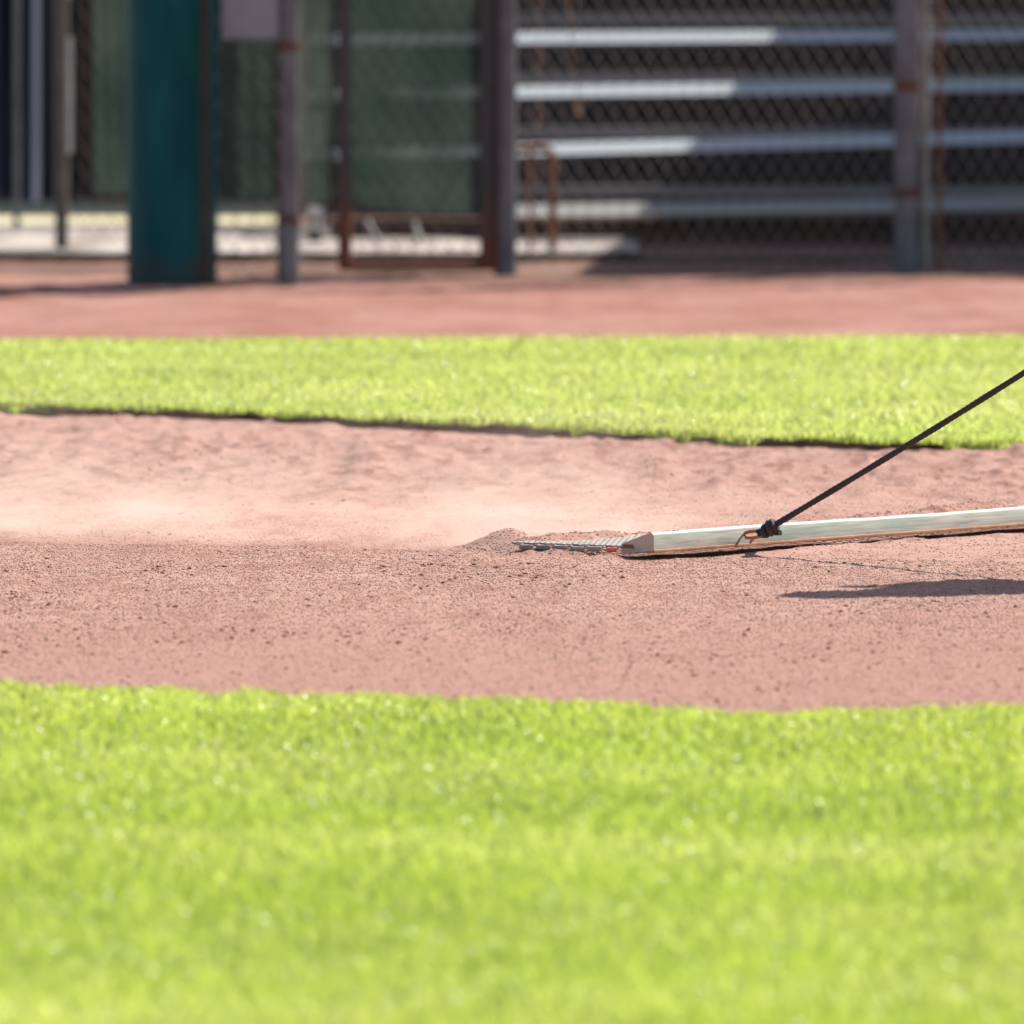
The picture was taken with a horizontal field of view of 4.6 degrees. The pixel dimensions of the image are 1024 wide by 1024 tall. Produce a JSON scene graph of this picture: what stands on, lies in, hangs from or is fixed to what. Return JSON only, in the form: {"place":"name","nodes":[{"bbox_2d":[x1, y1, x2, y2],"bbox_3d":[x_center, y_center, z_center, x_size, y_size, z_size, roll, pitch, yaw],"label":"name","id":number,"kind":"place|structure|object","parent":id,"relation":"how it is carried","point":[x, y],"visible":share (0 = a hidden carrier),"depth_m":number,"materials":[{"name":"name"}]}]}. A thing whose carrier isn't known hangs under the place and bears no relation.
{"place":"outdoors","nodes":[
{"label":"outdoors","id":0,"kind":"place"},
{"bbox_2d":[0,199,276,223],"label":"dry ground","id":1,"kind":"structure","parent":0,"point":[40,212],"depth_m":48.05,"materials":[{"name":"soil"}]},
{"bbox_2d":[0,224,329,228],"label":"drain strip","id":2,"kind":"object","parent":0,"point":[108,226],"depth_m":46.19,"materials":[{"name":"grey concrete"}]},
{"bbox_2d":[0,229,638,252],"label":"concrete apron","id":3,"kind":"object","parent":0,"point":[31,241],"visible":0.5,"depth_m":44.13,"materials":[{"name":"beige concrete"}]},
{"bbox_2d":[0,0,39,230],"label":"hanging tarp","id":4,"kind":"object","parent":3,"relation":"on","point":[19,101],"visible":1,"depth_m":45.18,"materials":[{"name":"fabric"}]},
{"bbox_2d":[54,0,126,259],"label":"fence","id":5,"kind":"object","parent":3,"relation":"on","point":[63,90],"visible":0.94,"depth_m":43.61,"materials":[{"name":"metal"}]},
{"bbox_2d":[93,0,126,196],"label":"windscreen","id":6,"kind":"object","parent":5,"relation":"attached to","point":[110,88],"visible":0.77,"depth_m":43.61,"materials":[{"name":"green fabric"}]},
{"bbox_2d":[517,144,556,259],"bbox_3d":[0.079,-1.046,43.305,0.143,0.397,0.029,0,3,0],"label":"rusty pipe stand","id":7,"kind":"object","parent":3,"relation":"on","point":[552,196],"visible":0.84,"depth_m":43.30,"materials":[{"name":"brown metal"}]},
{"bbox_2d":[307,14,1023,257],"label":"bleachers","id":8,"kind":"object","parent":3,"relation":"on","point":[795,84],"visible":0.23,"depth_m":45.11,"materials":[{"name":"metal"}]},
{"bbox_2d":[0,676,1023,1023],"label":"grass","id":9,"kind":"structure","parent":0,"point":[708,822],"depth_m":17.65,"materials":[{"name":"green plant"}]},
{"bbox_2d":[0,412,1023,717],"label":"infield dirt","id":10,"kind":"structure","parent":0,"point":[28,508],"depth_m":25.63,"materials":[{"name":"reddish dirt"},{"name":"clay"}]},
{"bbox_2d":[1,403,993,449],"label":"cut soil edge","id":11,"kind":"object","parent":10,"relation":"on","point":[54,412],"visible":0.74,"depth_m":30.96,"materials":[{"name":"brown soil"}]},
{"bbox_2d":[0,402,1022,449],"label":"edge weeds","id":12,"kind":"object","parent":10,"relation":"on","point":[575,433],"visible":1,"depth_m":30.21,"materials":[{"name":"green plant"}]},
{"bbox_2d":[512,506,1019,551],"bbox_3d":[0.666,0.032,26.207,0.173,0.020,1.963,2,4,38],"label":"drag mat","id":13,"kind":"object","parent":10,"relation":"on","point":[609,544],"visible":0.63,"depth_m":25.50,"materials":[{"name":"metal"}]},
{"bbox_2d":[621,506,1023,553],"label":"drag bar","id":14,"kind":"object","parent":10,"relation":"on","point":[710,538],"visible":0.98,"depth_m":25.91,"materials":[{"name":"white wood"}]},
{"bbox_2d":[736,529,761,543],"bbox_3d":[0.480,0.050,25.653,0.063,0.036,0.029,0,3,0],"label":"snap hook","id":15,"kind":"object","parent":14,"relation":"attached to","point":[751,538],"visible":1,"depth_m":25.64,"materials":[{"name":"brown metal"}]},
{"bbox_2d":[756,369,1023,537],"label":"pull rope","id":16,"kind":"object","parent":15,"relation":"attached to","point":[770,527],"visible":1,"depth_m":25.45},
{"bbox_2d":[0,331,1023,445],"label":"grass","id":17,"kind":"structure","parent":0,"point":[640,362],"depth_m":32.89,"materials":[{"name":"green plant"}]},
{"bbox_2d":[0,276,1023,342],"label":"warning track","id":18,"kind":"structure","parent":0,"point":[108,307],"depth_m":38.91,"materials":[{"name":"brown soil"}]},
{"bbox_2d":[127,0,216,285],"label":"padded pole","id":19,"kind":"object","parent":18,"relation":"on","point":[171,143],"visible":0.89,"depth_m":40.82,"materials":[{"name":"teal plastic"}]},
{"bbox_2d":[216,0,338,286],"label":"side fence","id":20,"kind":"object","parent":18,"relation":"on","point":[288,184],"visible":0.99,"depth_m":40.71,"materials":[{"name":"metal"}]},
{"bbox_2d":[219,0,274,202],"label":"windscreen","id":21,"kind":"object","parent":20,"relation":"attached to","point":[247,114],"visible":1,"depth_m":40.73,"materials":[{"name":"green fabric"}]},
{"bbox_2d":[222,0,278,41],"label":"sign panel","id":22,"kind":"object","parent":20,"relation":"attached to","point":[250,20],"visible":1,"depth_m":40.68,"materials":[{"name":"grey metal"}]},
{"bbox_2d":[300,0,337,206],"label":"windscreen","id":23,"kind":"object","parent":20,"relation":"attached to","point":[317,61],"visible":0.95,"depth_m":41.65,"materials":[{"name":"green fabric"}]},
{"bbox_2d":[0,258,1023,282],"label":"yard dirt","id":24,"kind":"structure","parent":0,"point":[772,270],"depth_m":42.16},
{"bbox_2d":[493,0,1023,275],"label":"chain link fence","id":25,"kind":"object","parent":24,"relation":"on","point":[909,85],"visible":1,"depth_m":41.85,"materials":[{"name":"metal"}]},
{"bbox_2d":[338,0,497,270],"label":"chain link gate","id":26,"kind":"structure","parent":25,"relation":"attached to","point":[489,85],"depth_m":41.65,"materials":[{"name":"metal"}]},
{"bbox_2d":[348,0,482,216],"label":"windscreen","id":27,"kind":"object","parent":26,"relation":"attached to","point":[414,112],"visible":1,"depth_m":41.65,"materials":[{"name":"green fabric"}]},
{"bbox_2d":[569,0,581,115],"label":"hanging tag","id":28,"kind":"object","parent":25,"relation":"attached to","point":[578,105],"visible":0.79,"depth_m":42.76,"materials":[{"name":"brown"}]},
{"bbox_2d":[0,253,1023,416],"bbox_3d":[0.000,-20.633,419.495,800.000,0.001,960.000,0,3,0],"label":"ground","id":29,"kind":"structure","parent":0,"point":[244,256],"depth_m":45.41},
{"bbox_2d":[300,197,1023,223],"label":"back ground","id":30,"kind":"structure","parent":0,"point":[987,214],"depth_m":47.80,"materials":[{"name":"grey concrete"}]},
{"bbox_2d":[40,0,1023,201],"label":"chain-link fence","id":31,"kind":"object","parent":30,"relation":"on","point":[536,114],"depth_m":49.59,"materials":[{"name":"black metal"}]},
{"bbox_2d":[635,238,1023,257],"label":"yard ground","id":32,"kind":"structure","parent":0,"point":[881,250],"depth_m":44.09,"materials":[{"name":"grey concrete"}]}
]}

